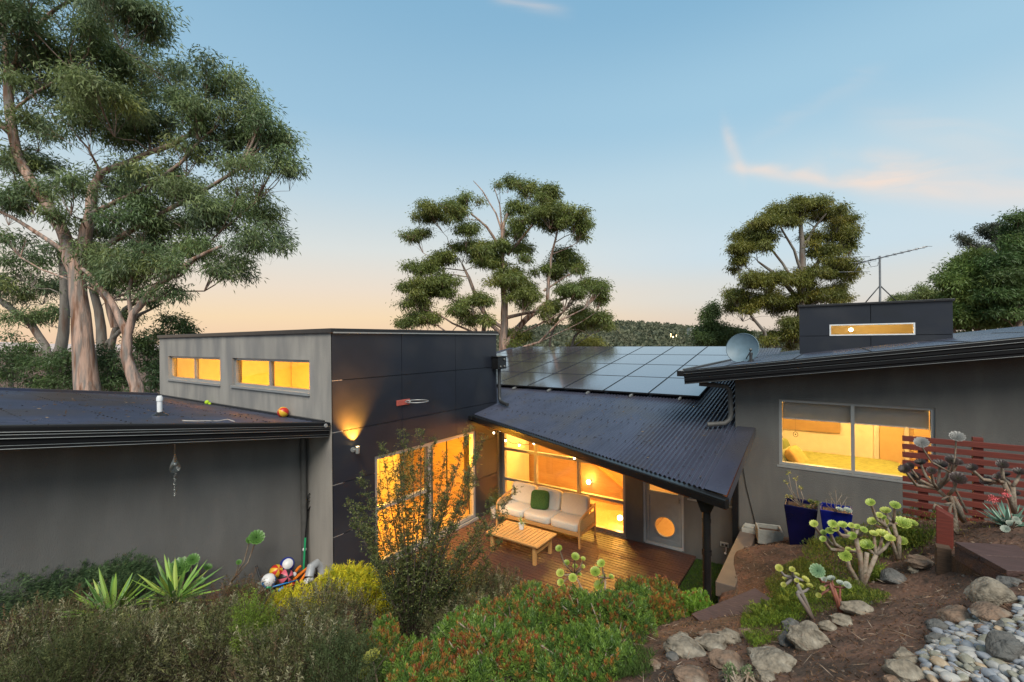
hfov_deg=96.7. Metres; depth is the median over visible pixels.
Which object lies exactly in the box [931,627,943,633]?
pebble
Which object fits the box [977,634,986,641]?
pebble
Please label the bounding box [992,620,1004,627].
rock
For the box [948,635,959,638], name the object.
pebble
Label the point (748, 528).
paver stack
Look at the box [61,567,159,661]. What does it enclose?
yucca
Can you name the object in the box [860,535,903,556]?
grass tuft
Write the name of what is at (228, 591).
shrub
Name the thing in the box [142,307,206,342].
bush
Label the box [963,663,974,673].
pebble
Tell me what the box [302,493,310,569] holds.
lacrosse stick
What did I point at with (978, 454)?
slat fence
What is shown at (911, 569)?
rock
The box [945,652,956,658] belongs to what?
pebble
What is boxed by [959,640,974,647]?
pebble
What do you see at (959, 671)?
pebble
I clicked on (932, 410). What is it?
window
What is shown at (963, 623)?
pebble
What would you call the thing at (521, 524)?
plant pot
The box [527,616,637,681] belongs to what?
succulent shrub
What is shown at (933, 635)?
rock
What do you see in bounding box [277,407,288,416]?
beach ball
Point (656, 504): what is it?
door
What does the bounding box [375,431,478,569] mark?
sliding door
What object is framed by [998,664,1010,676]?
pebble
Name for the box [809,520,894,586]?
rosette succulent
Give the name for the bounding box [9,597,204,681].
shrub
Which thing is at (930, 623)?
rock
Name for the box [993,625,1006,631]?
pebble
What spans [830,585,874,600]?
grass tuft
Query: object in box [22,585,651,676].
ground cover
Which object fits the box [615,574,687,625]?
succulent shrub
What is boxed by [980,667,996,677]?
pebble
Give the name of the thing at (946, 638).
pebble
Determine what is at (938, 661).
pebble
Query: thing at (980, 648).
pebble
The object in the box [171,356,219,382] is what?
window
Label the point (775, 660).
rock
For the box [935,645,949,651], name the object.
pebble
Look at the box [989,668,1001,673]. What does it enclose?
pebble
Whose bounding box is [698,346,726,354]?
solar panel
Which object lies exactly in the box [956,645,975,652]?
pebble
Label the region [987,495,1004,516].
flower stalk
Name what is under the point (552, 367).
solar panel
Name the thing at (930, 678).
pebble
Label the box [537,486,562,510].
back cushion
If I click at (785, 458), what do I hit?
pillow
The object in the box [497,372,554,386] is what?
solar panel
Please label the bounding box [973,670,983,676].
pebble
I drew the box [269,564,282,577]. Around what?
ball
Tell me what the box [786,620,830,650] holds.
rock
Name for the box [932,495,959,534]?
bare stems
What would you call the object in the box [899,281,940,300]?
dense tree
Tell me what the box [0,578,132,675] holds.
shrub
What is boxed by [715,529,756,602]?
retaining wall
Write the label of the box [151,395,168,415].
roof vent
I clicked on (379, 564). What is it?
tea tree
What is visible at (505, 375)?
solar panel
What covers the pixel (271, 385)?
window
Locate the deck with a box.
[366,513,695,624]
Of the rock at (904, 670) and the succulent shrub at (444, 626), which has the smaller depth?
the rock at (904, 670)
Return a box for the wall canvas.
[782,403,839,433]
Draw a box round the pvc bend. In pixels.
[304,559,323,577]
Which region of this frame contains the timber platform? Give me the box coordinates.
[951,542,1023,578]
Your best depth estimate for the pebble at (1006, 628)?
2.67 m
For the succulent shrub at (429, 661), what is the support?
on the ground at (920, 584)
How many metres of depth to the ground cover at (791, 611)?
3.97 m
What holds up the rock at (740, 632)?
on the ground at (920, 584)
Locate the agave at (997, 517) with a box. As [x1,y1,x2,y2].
[977,500,1023,525]
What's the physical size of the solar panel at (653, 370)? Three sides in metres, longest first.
1.600 x 1.135 x 0.035 m
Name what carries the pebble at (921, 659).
on the ground at (920, 584)
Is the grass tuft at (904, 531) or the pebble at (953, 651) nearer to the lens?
the pebble at (953, 651)
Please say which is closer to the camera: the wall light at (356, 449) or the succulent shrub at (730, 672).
the succulent shrub at (730, 672)
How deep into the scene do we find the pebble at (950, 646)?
2.62 m
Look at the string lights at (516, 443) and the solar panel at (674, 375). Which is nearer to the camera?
the string lights at (516, 443)
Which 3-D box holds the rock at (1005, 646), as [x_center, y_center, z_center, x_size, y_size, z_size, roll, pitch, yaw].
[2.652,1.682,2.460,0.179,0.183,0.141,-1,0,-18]
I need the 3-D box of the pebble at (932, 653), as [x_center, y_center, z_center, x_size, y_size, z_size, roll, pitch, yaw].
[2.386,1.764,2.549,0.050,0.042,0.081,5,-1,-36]
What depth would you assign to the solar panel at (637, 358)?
15.10 m
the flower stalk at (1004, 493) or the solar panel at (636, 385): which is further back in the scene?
the solar panel at (636, 385)
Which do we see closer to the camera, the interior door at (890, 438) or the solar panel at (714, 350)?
the interior door at (890, 438)
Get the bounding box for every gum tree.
[0,0,311,390]
[0,238,70,374]
[55,232,223,391]
[57,251,168,390]
[385,171,616,350]
[540,301,621,345]
[717,191,870,351]
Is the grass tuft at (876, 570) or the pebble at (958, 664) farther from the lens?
the grass tuft at (876, 570)
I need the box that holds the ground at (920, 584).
[0,350,1023,681]
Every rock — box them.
[649,658,660,669]
[663,633,705,658]
[665,651,678,660]
[673,664,709,681]
[695,633,726,650]
[698,630,712,636]
[707,648,746,669]
[717,627,741,644]
[738,628,751,637]
[746,647,751,656]
[750,646,796,673]
[753,669,775,681]
[777,631,792,646]
[781,618,799,631]
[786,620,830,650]
[817,620,837,630]
[828,613,852,626]
[840,600,873,615]
[880,568,906,583]
[881,659,925,681]
[882,674,899,681]
[893,646,917,662]
[904,554,934,569]
[907,566,918,573]
[924,618,949,631]
[924,632,945,644]
[936,605,975,624]
[963,576,1017,605]
[969,601,1012,621]
[973,624,983,631]
[985,630,1023,662]
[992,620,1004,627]
[996,575,1023,587]
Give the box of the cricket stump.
[294,567,306,579]
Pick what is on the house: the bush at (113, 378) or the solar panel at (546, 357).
the solar panel at (546, 357)
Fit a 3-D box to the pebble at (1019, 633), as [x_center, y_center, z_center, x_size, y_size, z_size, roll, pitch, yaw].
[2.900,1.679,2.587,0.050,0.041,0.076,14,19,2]
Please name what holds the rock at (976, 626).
on the ground at (920, 584)
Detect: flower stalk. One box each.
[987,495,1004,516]
[998,489,1011,517]
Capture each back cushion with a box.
[511,481,536,503]
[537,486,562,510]
[561,492,589,515]
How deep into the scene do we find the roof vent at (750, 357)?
9.27 m
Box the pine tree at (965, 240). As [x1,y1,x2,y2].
[950,221,1008,251]
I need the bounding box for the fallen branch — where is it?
[182,419,234,421]
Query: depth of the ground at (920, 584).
3.81 m
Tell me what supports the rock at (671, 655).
on the ground at (920, 584)
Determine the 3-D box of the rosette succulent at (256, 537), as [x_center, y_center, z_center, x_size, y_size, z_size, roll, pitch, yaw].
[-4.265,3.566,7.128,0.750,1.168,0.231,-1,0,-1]
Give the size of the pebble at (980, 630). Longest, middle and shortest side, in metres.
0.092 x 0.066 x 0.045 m
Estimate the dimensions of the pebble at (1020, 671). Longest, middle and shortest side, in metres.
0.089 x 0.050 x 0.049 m
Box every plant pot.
[486,485,505,517]
[514,516,526,529]
[783,470,820,544]
[820,489,852,545]
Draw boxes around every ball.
[261,573,275,588]
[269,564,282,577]
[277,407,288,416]
[278,569,293,584]
[280,557,294,569]
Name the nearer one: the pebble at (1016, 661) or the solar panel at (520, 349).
the pebble at (1016, 661)
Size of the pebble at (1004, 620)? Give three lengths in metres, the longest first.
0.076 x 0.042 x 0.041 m
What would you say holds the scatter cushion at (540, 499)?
on the seat cushion at (540, 516)
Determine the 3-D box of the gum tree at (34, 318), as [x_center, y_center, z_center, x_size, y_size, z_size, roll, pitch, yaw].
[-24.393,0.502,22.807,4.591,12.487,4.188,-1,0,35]
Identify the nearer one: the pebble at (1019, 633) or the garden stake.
the pebble at (1019, 633)
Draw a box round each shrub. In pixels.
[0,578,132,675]
[0,585,150,681]
[0,607,148,681]
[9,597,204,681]
[65,581,224,681]
[122,586,286,681]
[184,567,276,666]
[221,588,290,681]
[223,596,379,681]
[239,573,382,681]
[257,595,287,635]
[268,577,337,652]
[296,616,397,681]
[311,559,356,638]
[339,614,426,681]
[341,560,383,632]
[363,577,394,619]
[380,550,462,639]
[381,637,469,681]
[417,581,488,641]
[429,604,479,641]
[445,611,550,681]
[454,562,527,616]
[473,579,584,655]
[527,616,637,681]
[561,587,658,647]
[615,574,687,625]
[679,587,713,617]
[718,661,755,681]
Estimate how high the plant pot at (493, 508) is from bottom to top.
0.836 m
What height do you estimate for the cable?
1.402 m
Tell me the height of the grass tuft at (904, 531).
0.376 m
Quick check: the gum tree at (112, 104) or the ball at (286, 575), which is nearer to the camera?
the ball at (286, 575)
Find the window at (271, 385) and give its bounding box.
[235,358,308,391]
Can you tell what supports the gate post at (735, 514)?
on the lawn at (696, 574)
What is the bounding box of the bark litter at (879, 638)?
[536,518,1023,681]
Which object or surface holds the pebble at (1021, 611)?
on the ground at (920, 584)
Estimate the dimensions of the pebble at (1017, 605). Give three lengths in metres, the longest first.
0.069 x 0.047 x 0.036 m
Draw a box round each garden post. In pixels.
[935,543,951,574]
[936,506,953,548]
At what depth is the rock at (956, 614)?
3.00 m
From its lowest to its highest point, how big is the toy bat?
0.103 m
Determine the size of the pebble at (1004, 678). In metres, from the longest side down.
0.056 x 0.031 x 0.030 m
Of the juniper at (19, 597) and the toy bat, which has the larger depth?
the toy bat
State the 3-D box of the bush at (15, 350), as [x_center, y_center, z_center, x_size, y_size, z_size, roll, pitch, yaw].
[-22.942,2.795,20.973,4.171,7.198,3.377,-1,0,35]
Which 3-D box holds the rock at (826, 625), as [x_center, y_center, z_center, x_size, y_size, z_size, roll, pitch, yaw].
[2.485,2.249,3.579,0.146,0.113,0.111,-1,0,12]
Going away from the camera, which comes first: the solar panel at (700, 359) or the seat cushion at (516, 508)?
the seat cushion at (516, 508)
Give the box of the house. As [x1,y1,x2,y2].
[0,298,1023,643]
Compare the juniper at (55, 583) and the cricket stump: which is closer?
the juniper at (55, 583)
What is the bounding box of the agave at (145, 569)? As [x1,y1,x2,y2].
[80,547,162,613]
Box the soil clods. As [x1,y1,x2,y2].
[642,521,1023,681]
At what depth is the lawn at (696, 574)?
8.27 m
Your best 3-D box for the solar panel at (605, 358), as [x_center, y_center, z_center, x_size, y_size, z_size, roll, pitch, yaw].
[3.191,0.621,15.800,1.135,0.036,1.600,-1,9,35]
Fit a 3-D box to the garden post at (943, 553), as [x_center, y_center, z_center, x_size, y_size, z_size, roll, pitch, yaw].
[3.886,2.255,4.100,0.100,0.816,0.100,-1,0,35]
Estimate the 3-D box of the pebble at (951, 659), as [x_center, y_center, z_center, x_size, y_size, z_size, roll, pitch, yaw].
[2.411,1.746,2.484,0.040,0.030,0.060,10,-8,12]
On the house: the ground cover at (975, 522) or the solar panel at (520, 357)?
the solar panel at (520, 357)
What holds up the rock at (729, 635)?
on the ground at (920, 584)
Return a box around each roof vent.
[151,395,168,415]
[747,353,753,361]
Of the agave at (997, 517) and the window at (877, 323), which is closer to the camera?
the agave at (997, 517)
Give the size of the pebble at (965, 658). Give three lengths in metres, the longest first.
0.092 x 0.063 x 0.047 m
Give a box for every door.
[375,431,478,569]
[643,482,683,551]
[879,426,903,463]
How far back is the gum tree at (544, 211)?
29.15 m
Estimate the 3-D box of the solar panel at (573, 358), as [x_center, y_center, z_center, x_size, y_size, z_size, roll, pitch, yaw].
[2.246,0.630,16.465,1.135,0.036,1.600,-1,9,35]
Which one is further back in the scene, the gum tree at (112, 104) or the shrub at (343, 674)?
the gum tree at (112, 104)
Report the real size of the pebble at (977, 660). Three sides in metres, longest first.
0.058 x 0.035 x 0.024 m
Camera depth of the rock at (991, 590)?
3.01 m
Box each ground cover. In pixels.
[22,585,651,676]
[604,642,657,679]
[739,589,835,647]
[765,556,890,606]
[800,503,938,580]
[957,512,1000,533]
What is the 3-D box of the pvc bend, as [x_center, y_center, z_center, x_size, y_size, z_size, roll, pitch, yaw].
[-3.449,4.091,7.968,0.194,0.467,0.420,-1,0,25]
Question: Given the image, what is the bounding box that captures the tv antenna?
[854,246,931,301]
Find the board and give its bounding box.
[692,588,773,621]
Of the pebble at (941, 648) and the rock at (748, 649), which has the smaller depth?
the pebble at (941, 648)
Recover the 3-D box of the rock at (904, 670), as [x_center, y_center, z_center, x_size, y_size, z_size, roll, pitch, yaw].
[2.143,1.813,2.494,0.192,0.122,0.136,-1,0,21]
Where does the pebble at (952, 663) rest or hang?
on the ground at (920, 584)
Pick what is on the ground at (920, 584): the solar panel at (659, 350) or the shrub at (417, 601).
the shrub at (417, 601)
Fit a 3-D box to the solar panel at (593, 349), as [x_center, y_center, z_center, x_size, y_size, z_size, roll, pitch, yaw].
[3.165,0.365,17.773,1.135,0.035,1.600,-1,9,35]
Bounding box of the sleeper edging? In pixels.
[247,571,305,600]
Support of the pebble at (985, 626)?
on the ground at (920, 584)
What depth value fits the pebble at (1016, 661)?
2.38 m
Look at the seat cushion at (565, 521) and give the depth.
9.67 m
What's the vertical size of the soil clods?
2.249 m
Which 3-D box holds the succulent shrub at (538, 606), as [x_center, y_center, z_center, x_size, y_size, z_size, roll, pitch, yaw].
[0.253,2.987,4.830,1.298,0.762,1.375,-1,0,-26]
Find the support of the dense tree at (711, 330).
on the ground at (920, 584)
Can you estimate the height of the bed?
0.690 m
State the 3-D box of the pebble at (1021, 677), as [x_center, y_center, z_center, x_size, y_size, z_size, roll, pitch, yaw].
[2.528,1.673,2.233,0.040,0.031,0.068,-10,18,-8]
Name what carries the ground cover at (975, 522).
on the ground at (920, 584)
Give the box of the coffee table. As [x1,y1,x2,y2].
[486,520,556,565]
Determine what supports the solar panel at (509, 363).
on the house
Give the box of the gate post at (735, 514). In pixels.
[732,480,738,545]
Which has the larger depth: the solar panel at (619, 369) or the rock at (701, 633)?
the solar panel at (619, 369)
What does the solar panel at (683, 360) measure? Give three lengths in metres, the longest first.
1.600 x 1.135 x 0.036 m
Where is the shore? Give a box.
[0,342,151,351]
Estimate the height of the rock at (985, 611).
0.098 m
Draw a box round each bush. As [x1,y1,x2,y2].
[0,324,65,388]
[4,344,99,389]
[62,339,143,391]
[112,323,167,393]
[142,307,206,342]
[563,333,608,346]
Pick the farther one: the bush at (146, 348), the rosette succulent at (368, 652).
the bush at (146, 348)
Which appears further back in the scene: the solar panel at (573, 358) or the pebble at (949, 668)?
the solar panel at (573, 358)
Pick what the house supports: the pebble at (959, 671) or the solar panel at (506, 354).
the solar panel at (506, 354)
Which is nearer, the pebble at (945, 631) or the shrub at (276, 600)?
the pebble at (945, 631)
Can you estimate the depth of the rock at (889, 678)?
2.46 m
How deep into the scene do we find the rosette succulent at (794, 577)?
3.91 m
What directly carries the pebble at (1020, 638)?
on the ground at (920, 584)
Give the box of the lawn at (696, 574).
[678,559,722,603]
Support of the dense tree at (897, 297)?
on the ground at (920, 584)
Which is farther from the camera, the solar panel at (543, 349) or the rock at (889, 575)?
the solar panel at (543, 349)
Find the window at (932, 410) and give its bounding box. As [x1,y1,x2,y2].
[777,399,934,483]
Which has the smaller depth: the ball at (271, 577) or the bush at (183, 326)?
the ball at (271, 577)
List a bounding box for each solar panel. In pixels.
[496,353,519,357]
[497,371,522,382]
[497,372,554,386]
[500,346,539,352]
[501,362,547,371]
[506,353,543,361]
[506,361,519,366]
[522,353,567,361]
[523,346,562,352]
[526,362,576,372]
[527,373,587,388]
[547,346,587,353]
[551,354,596,362]
[557,363,608,374]
[563,375,625,391]
[571,346,614,353]
[579,354,627,363]
[589,364,644,375]
[599,346,642,353]
[604,376,666,393]
[611,354,659,363]
[628,364,682,377]
[630,346,673,354]
[647,355,695,365]
[649,378,711,396]
[662,346,707,354]
[668,365,697,377]
[685,355,729,364]
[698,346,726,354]
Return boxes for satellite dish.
[726,333,758,361]
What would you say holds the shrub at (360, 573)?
on the ground at (920, 584)
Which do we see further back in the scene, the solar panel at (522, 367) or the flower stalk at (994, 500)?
the solar panel at (522, 367)
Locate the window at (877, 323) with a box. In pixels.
[829,323,914,335]
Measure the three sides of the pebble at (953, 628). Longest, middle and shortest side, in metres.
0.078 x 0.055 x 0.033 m
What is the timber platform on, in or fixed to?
on the ground at (920, 584)
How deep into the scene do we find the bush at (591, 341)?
35.69 m
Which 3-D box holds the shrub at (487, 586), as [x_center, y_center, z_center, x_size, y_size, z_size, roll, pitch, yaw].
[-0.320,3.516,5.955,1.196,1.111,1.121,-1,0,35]
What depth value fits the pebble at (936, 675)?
2.41 m
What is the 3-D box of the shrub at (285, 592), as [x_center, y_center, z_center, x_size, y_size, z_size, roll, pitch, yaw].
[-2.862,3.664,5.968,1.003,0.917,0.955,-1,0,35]
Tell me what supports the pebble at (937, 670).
on the ground at (920, 584)
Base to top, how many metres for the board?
0.160 m
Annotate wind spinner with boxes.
[169,444,180,495]
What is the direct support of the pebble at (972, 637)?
on the ground at (920, 584)
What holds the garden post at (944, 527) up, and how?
on the ground at (920, 584)
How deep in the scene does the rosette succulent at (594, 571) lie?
6.97 m
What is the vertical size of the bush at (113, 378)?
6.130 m
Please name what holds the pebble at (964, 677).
on the ground at (920, 584)
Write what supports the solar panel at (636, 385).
on the house
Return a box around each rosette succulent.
[171,553,212,589]
[229,529,264,585]
[355,648,399,681]
[555,544,613,591]
[775,564,813,619]
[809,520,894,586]
[809,563,851,613]
[865,498,917,560]
[897,455,967,522]
[913,431,968,512]
[965,460,1023,513]
[1000,516,1021,531]
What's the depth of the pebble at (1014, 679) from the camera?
2.25 m
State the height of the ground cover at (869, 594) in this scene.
1.090 m
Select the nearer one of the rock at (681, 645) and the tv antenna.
the rock at (681, 645)
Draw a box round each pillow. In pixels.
[783,438,789,448]
[783,446,789,460]
[785,445,808,461]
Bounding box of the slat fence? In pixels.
[902,435,1023,521]
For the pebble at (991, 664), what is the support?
on the ground at (920, 584)
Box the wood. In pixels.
[487,319,973,351]
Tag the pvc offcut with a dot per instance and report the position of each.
(311, 579)
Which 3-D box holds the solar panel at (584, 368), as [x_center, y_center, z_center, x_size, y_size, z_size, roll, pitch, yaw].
[2.272,0.886,14.492,1.135,0.035,1.600,-1,9,35]
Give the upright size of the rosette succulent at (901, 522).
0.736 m
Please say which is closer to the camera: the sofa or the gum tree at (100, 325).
the sofa
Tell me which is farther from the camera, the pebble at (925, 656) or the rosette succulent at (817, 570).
the rosette succulent at (817, 570)
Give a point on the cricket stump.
(300, 573)
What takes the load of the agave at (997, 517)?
on the ground at (920, 584)
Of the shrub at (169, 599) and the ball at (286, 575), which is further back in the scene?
the ball at (286, 575)
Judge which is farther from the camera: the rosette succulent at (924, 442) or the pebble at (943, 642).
the rosette succulent at (924, 442)
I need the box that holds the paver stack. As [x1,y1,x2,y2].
[741,523,755,534]
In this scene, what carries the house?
on the ground at (920, 584)
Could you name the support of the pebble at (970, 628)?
on the ground at (920, 584)
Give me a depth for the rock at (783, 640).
3.48 m
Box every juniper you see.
[0,561,98,639]
[31,556,128,639]
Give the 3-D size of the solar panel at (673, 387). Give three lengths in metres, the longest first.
1.600 x 1.135 x 0.036 m
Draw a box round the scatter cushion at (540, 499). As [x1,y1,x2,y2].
[530,490,549,509]
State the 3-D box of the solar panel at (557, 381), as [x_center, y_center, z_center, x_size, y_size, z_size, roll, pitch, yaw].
[1.354,1.150,13.184,1.135,0.036,1.600,-1,9,35]
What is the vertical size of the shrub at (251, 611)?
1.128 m
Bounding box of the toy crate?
[265,577,307,599]
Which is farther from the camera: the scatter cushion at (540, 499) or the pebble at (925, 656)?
the scatter cushion at (540, 499)
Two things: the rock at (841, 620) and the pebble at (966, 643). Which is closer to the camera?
the pebble at (966, 643)
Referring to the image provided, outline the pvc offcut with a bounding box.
[304,577,313,583]
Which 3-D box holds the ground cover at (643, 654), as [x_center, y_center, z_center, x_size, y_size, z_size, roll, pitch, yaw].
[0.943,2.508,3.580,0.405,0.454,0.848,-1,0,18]
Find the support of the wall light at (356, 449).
attached to the house
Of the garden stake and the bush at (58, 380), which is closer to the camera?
the garden stake
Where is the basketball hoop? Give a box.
[396,399,428,405]
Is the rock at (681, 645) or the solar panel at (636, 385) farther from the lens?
the solar panel at (636, 385)
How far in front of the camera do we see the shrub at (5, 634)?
4.46 m
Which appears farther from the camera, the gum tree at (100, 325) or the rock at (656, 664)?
the gum tree at (100, 325)
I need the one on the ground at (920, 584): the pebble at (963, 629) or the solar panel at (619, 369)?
the pebble at (963, 629)
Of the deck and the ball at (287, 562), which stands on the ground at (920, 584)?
the deck
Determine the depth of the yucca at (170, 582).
5.36 m
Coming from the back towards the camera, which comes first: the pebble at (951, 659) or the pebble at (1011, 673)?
the pebble at (951, 659)
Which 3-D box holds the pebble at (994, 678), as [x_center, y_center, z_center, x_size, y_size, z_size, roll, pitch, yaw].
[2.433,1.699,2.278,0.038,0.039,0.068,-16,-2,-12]
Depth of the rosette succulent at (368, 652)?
3.87 m
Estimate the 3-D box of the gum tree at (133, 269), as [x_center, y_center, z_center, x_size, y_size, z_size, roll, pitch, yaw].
[-14.124,0.617,17.362,5.885,9.731,2.946,-1,0,14]
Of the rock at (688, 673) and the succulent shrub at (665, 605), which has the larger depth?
the succulent shrub at (665, 605)
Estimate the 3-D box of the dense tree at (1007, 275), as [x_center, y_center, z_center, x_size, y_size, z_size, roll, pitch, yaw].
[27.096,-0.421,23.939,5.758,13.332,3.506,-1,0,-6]
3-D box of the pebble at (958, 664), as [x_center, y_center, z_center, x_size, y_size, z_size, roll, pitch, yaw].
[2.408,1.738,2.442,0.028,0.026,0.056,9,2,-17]
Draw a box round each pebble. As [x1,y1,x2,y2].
[914,650,924,654]
[918,657,929,662]
[919,654,929,660]
[920,662,931,668]
[923,670,939,678]
[926,674,938,681]
[928,650,947,659]
[929,656,949,668]
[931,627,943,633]
[933,667,948,674]
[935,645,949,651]
[939,637,952,641]
[939,640,955,645]
[939,671,961,681]
[943,629,954,634]
[944,665,956,672]
[945,644,956,649]
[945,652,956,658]
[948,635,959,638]
[948,649,959,653]
[948,657,957,662]
[948,661,957,666]
[949,626,960,631]
[954,631,965,639]
[954,661,963,667]
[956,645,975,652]
[957,670,970,676]
[958,652,974,663]
[958,673,968,681]
[959,621,971,626]
[959,628,970,632]
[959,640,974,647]
[962,635,976,640]
[963,650,977,658]
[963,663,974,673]
[964,626,975,631]
[972,677,983,681]
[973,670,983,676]
[974,651,991,659]
[974,657,984,664]
[974,662,987,667]
[976,628,989,633]
[976,645,986,652]
[977,625,990,632]
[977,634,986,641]
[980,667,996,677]
[986,660,999,669]
[988,657,1007,664]
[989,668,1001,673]
[989,675,1004,681]
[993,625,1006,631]
[997,673,1009,681]
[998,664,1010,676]
[1000,618,1016,623]
[1004,623,1015,628]
[1004,626,1015,630]
[1006,670,1021,681]
[1011,677,1019,681]
[1012,603,1023,607]
[1012,607,1022,610]
[1012,616,1023,622]
[1013,659,1023,665]
[1014,630,1023,636]
[1014,635,1023,641]
[1017,609,1023,613]
[1018,668,1023,674]
[1018,675,1023,681]
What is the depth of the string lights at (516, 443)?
9.87 m
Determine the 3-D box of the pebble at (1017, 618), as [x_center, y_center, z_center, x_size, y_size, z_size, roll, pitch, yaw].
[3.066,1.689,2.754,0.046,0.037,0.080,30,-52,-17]
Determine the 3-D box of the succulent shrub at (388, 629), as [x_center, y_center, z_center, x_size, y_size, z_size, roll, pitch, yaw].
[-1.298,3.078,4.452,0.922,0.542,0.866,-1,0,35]
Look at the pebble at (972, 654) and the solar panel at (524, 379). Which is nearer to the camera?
the pebble at (972, 654)
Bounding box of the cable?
[743,468,754,521]
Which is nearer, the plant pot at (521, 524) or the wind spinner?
the wind spinner
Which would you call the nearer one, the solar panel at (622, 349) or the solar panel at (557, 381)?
the solar panel at (557, 381)
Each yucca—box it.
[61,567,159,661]
[132,555,221,666]
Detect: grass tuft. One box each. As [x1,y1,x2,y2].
[744,598,787,624]
[772,585,807,610]
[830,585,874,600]
[854,559,886,582]
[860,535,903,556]
[878,525,934,549]
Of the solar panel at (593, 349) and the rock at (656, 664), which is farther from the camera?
the solar panel at (593, 349)
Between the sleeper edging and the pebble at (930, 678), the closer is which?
the pebble at (930, 678)
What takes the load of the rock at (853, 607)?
on the ground at (920, 584)
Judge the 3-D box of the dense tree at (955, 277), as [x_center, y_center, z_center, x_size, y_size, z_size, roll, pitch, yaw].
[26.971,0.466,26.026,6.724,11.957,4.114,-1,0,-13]
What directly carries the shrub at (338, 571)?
on the ground at (920, 584)
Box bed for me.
[787,451,906,475]
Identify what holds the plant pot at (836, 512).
on the ground at (920, 584)
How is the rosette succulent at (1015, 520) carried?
on the ground at (920, 584)
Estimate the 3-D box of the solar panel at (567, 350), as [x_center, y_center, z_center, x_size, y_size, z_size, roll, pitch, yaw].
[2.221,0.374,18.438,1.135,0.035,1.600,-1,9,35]
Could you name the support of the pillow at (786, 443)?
on the bed
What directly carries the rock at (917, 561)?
on the ground at (920, 584)
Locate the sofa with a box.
[496,489,595,548]
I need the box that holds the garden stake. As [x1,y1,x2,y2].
[255,565,260,582]
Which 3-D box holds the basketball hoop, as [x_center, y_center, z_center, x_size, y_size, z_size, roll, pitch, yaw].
[-1.933,1.230,9.085,0.510,0.110,0.524,-1,0,35]
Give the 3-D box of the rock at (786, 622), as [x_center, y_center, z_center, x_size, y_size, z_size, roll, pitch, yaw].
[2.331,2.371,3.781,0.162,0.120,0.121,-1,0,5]
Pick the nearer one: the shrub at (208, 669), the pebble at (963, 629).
the pebble at (963, 629)
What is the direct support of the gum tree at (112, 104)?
on the ground at (920, 584)
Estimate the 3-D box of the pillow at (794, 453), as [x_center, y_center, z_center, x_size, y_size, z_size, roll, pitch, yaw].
[5.652,2.326,9.015,0.461,0.479,0.354,-1,0,-38]
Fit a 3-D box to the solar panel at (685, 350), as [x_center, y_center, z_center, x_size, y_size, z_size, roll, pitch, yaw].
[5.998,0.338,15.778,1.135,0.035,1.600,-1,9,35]
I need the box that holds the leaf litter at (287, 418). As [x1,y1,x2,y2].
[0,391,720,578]
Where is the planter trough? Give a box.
[755,523,783,543]
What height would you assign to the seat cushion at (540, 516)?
0.166 m
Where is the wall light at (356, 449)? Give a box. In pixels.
[351,446,359,453]
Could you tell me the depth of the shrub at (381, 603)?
6.03 m
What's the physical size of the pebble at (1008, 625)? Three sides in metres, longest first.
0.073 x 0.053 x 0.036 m
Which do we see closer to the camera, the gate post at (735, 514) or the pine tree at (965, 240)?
the gate post at (735, 514)
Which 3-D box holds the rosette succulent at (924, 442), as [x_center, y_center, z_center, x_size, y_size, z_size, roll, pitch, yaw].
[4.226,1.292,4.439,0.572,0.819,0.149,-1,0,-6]
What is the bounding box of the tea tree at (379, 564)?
[342,422,521,640]
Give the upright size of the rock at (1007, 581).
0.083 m
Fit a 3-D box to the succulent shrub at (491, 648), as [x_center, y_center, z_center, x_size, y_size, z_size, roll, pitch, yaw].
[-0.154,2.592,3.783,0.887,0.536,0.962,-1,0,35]
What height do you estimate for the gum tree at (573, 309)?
9.409 m
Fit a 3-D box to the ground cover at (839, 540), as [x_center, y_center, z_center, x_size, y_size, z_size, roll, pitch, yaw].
[6.852,3.195,8.464,1.475,2.794,11.076,-1,0,42]
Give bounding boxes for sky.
[0,0,1023,343]
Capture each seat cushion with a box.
[499,499,530,517]
[524,508,560,523]
[551,511,585,531]
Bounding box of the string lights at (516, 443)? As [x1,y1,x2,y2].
[490,429,574,458]
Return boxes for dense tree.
[683,299,756,345]
[884,291,911,300]
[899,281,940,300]
[924,244,1023,332]
[958,205,1023,326]
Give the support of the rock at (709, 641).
on the ground at (920, 584)
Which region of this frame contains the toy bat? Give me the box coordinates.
[272,579,297,586]
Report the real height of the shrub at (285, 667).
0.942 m
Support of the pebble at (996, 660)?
on the ground at (920, 584)
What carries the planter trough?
on the ground at (920, 584)
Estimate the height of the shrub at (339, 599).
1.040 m
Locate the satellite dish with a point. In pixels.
(740, 347)
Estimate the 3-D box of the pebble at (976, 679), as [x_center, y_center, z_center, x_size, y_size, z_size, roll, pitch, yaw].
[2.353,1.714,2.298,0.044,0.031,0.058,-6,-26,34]
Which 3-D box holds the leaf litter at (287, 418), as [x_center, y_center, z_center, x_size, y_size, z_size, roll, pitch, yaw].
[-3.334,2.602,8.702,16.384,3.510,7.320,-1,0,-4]

